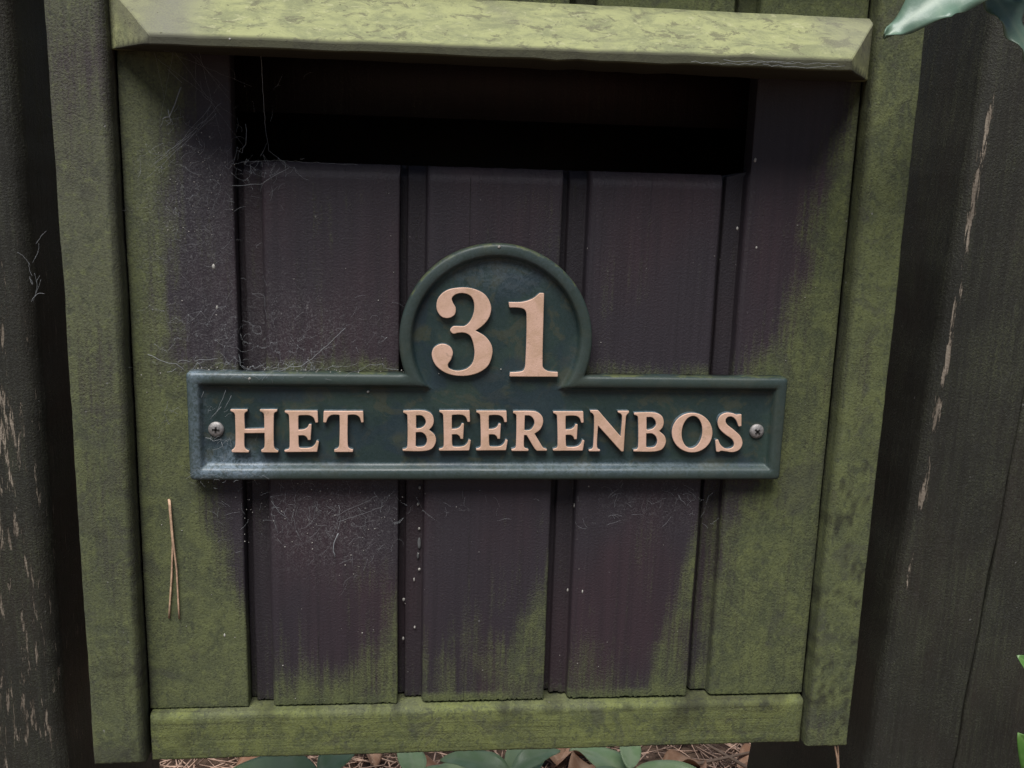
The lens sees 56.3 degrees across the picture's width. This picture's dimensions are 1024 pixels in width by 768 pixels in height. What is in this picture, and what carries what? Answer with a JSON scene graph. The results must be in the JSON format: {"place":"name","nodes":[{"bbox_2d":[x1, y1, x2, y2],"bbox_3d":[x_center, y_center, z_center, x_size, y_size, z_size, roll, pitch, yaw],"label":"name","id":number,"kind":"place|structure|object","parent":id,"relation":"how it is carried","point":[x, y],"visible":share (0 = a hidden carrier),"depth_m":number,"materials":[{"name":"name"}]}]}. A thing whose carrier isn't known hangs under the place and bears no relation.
{"place":"outdoors","nodes":[
{"label":"outdoors","id":0,"kind":"place"},
{"bbox_2d":[160,743,750,767],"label":"ground","id":1,"kind":"structure","parent":0,"point":[656,756],"depth_m":1.29,"materials":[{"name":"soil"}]},
{"bbox_2d":[0,0,159,767],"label":"wooden post","id":2,"kind":"object","parent":1,"relation":"on","point":[45,711],"visible":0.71,"depth_m":0.56,"materials":[{"name":"black wood"}]},
{"bbox_2d":[19,232,44,301],"bbox_3d":[-0.262,-0.064,0.524,0.016,0.039,0.001,1,12,-6],"label":"cobweb","id":3,"kind":"object","parent":2,"relation":"attached to","point":[34,273],"visible":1,"depth_m":0.53,"materials":[{"name":"fabric"}]},
{"bbox_2d":[44,0,924,763],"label":"mailbox","id":4,"kind":"object","parent":2,"relation":"attached to","point":[602,154],"visible":1,"depth_m":0.53,"materials":[{"name":"green wood"}]},
{"bbox_2d":[168,499,179,618],"bbox_3d":[-0.187,0.097,0.526,0.006,0.070,0.002,1,12,-6],"label":"pine needle","id":5,"kind":"object","parent":4,"relation":"attached to","point":[171,529],"visible":1,"depth_m":0.53,"materials":[{"name":"brown plant"}]},
{"bbox_2d":[138,51,355,266],"bbox_3d":[-0.134,-0.111,0.484,0.111,0.106,0.014,1,12,-6],"label":"cobweb","id":6,"kind":"object","parent":4,"relation":"attached to","point":[179,143],"visible":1,"depth_m":0.48,"materials":[{"name":"fabric"}]},
{"bbox_2d":[122,200,397,436],"bbox_3d":[-0.131,-0.035,0.504,0.148,0.132,0.005,1,12,-6],"label":"cobweb","id":7,"kind":"object","parent":4,"relation":"attached to","point":[259,346],"visible":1,"depth_m":0.51,"materials":[{"name":"fabric"}]},
{"bbox_2d":[213,480,445,585],"bbox_3d":[-0.106,0.083,0.531,0.141,0.075,0.001,1,12,-6],"label":"cobweb","id":8,"kind":"object","parent":4,"relation":"attached to","point":[326,525],"visible":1,"depth_m":0.53,"materials":[{"name":"fabric"}]},
{"bbox_2d":[417,538,420,558],"bbox_3d":[-0.053,0.094,0.546,0.002,0.013,0.001,1,12,-6],"label":"cocoon","id":9,"kind":"object","parent":4,"relation":"attached to","point":[419,542],"visible":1,"depth_m":0.55},
{"bbox_2d":[141,38,815,700],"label":"debris specks","id":10,"kind":"object","parent":4,"relation":"attached to","point":[367,392],"visible":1,"depth_m":0.52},
{"bbox_2d":[186,243,786,479],"bbox_3d":[-0.009,-0.011,0.517,0.325,0.129,0.010,1,12,-6],"label":"house sign","id":11,"kind":"object","parent":4,"relation":"attached to","point":[541,404],"visible":1,"depth_m":0.52,"materials":[{"name":"green metal"}]},
{"bbox_2d":[186,365,354,488],"bbox_3d":[-0.134,0.022,0.509,0.103,0.069,0.005,1,12,-6],"label":"cobweb","id":12,"kind":"object","parent":11,"relation":"attached to","point":[225,416],"visible":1,"depth_m":0.51,"materials":[{"name":"fabric"}]},
{"bbox_2d":[462,484,709,527],"bbox_3d":[0.043,0.064,0.542,0.163,0.038,0.002,1,12,-6],"label":"cobweb","id":13,"kind":"object","parent":4,"relation":"attached to","point":[643,502],"visible":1,"depth_m":0.55,"materials":[{"name":"fabric"}]},
{"bbox_2d":[692,59,839,67],"bbox_3d":[0.124,-0.155,0.462,0.076,0.003,0.001,1,12,-6],"label":"cobweb","id":14,"kind":"object","parent":4,"relation":"attached to","point":[775,65],"visible":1,"depth_m":0.46,"materials":[{"name":"fabric"}]},
{"bbox_2d":[834,745,838,767],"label":"pine needle","id":15,"kind":"object","parent":4,"relation":"attached to","point":[837,754],"visible":1,"depth_m":0.58,"materials":[{"name":"brown plant"}]},
{"bbox_2d":[236,756,259,765],"bbox_3d":[-0.314,0.489,1.208,0.080,0.050,0.042,-5,1,-4],"label":"fallen leaf","id":16,"kind":"object","parent":1,"relation":"on","point":[242,760],"visible":0.06,"depth_m":1.22,"materials":[{"name":"brown plant"}]},
{"bbox_2d":[233,754,354,767],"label":"laurel seedling","id":17,"kind":"object","parent":1,"relation":"on","point":[332,761],"visible":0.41,"depth_m":0.94,"materials":[{"name":"green plant"}]},
{"bbox_2d":[367,754,382,767],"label":"fallen leaf","id":18,"kind":"object","parent":1,"relation":"on","point":[375,759],"visible":0.14,"depth_m":1.24,"materials":[{"name":"brown plant"}]},
{"bbox_2d":[397,752,463,767],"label":"laurel seedling","id":19,"kind":"object","parent":1,"relation":"on","point":[413,760],"visible":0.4,"depth_m":1.06,"materials":[{"name":"green plant"}]},
{"bbox_2d":[425,755,439,766],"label":"fallen leaf","id":20,"kind":"object","parent":1,"relation":"on","point":[430,761],"visible":0.39,"depth_m":1.21,"materials":[{"name":"brown plant"}]},
{"bbox_2d":[440,748,560,767],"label":"laurel seedling","id":21,"kind":"object","parent":1,"relation":"on","point":[527,758],"visible":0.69,"depth_m":0.99,"materials":[{"name":"green plant"}]},
{"bbox_2d":[550,748,565,767],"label":"fallen leaf","id":22,"kind":"object","parent":1,"relation":"on","point":[556,758],"visible":0.18,"depth_m":1.25,"materials":[{"name":"brown plant"}]},
{"bbox_2d":[551,748,584,767],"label":"fallen leaf","id":23,"kind":"object","parent":1,"relation":"on","point":[567,753],"visible":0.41,"depth_m":1.24,"materials":[{"name":"brown plant"}]},
{"bbox_2d":[568,752,594,767],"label":"fallen leaf","id":24,"kind":"object","parent":1,"relation":"on","point":[575,761],"visible":0.76,"depth_m":1.22,"materials":[{"name":"brown plant"}]},
{"bbox_2d":[569,746,695,767],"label":"laurel seedling","id":25,"kind":"object","parent":1,"relation":"on","point":[606,757],"visible":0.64,"depth_m":1.03,"materials":[{"name":"green plant"}]},
{"bbox_2d":[663,749,710,767],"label":"fallen leaf","id":26,"kind":"object","parent":1,"relation":"on","point":[672,754],"visible":0.6,"depth_m":1.25,"materials":[{"name":"brown plant"}]},
{"bbox_2d":[700,760,706,767],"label":"fallen leaf","id":27,"kind":"object","parent":1,"relation":"on","point":[704,765],"visible":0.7,"depth_m":1.21,"materials":[{"name":"brown plant"}]},
{"bbox_2d":[690,751,748,766],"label":"twig","id":28,"kind":"object","parent":1,"relation":"on","point":[722,758],"visible":0.55,"depth_m":1.25,"materials":[{"name":"brown wood"}]},
{"bbox_2d":[704,744,746,767],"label":"twig","id":29,"kind":"object","parent":1,"relation":"on","point":[743,765],"visible":0.49,"depth_m":1.25,"materials":[{"name":"wood"}]},
{"bbox_2d":[737,743,750,767],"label":"fallen leaf","id":30,"kind":"object","parent":1,"relation":"on","point":[744,748],"visible":0.24,"depth_m":1.26,"materials":[{"name":"brown plant"}]},
{"bbox_2d":[747,3,1023,767],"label":"wooden post","id":31,"kind":"object","parent":1,"relation":"on","point":[954,390],"visible":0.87,"depth_m":0.60,"materials":[{"name":"black wood"}]},
{"bbox_2d":[953,391,1023,767],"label":"fence board","id":32,"kind":"object","parent":1,"relation":"on","point":[992,722],"visible":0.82,"depth_m":0.63,"materials":[{"name":"black wood"}]},
{"bbox_2d":[1017,655,1023,767],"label":"shrub shoot","id":33,"kind":"object","parent":1,"relation":"on","point":[1020,741],"visible":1,"depth_m":0.58,"materials":[{"name":"green plant"}]},
{"bbox_2d":[883,0,1023,62],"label":"holly branch","id":34,"kind":"object","parent":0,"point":[912,16],"visible":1,"depth_m":0.43,"materials":[{"name":"green plant"}]}
]}

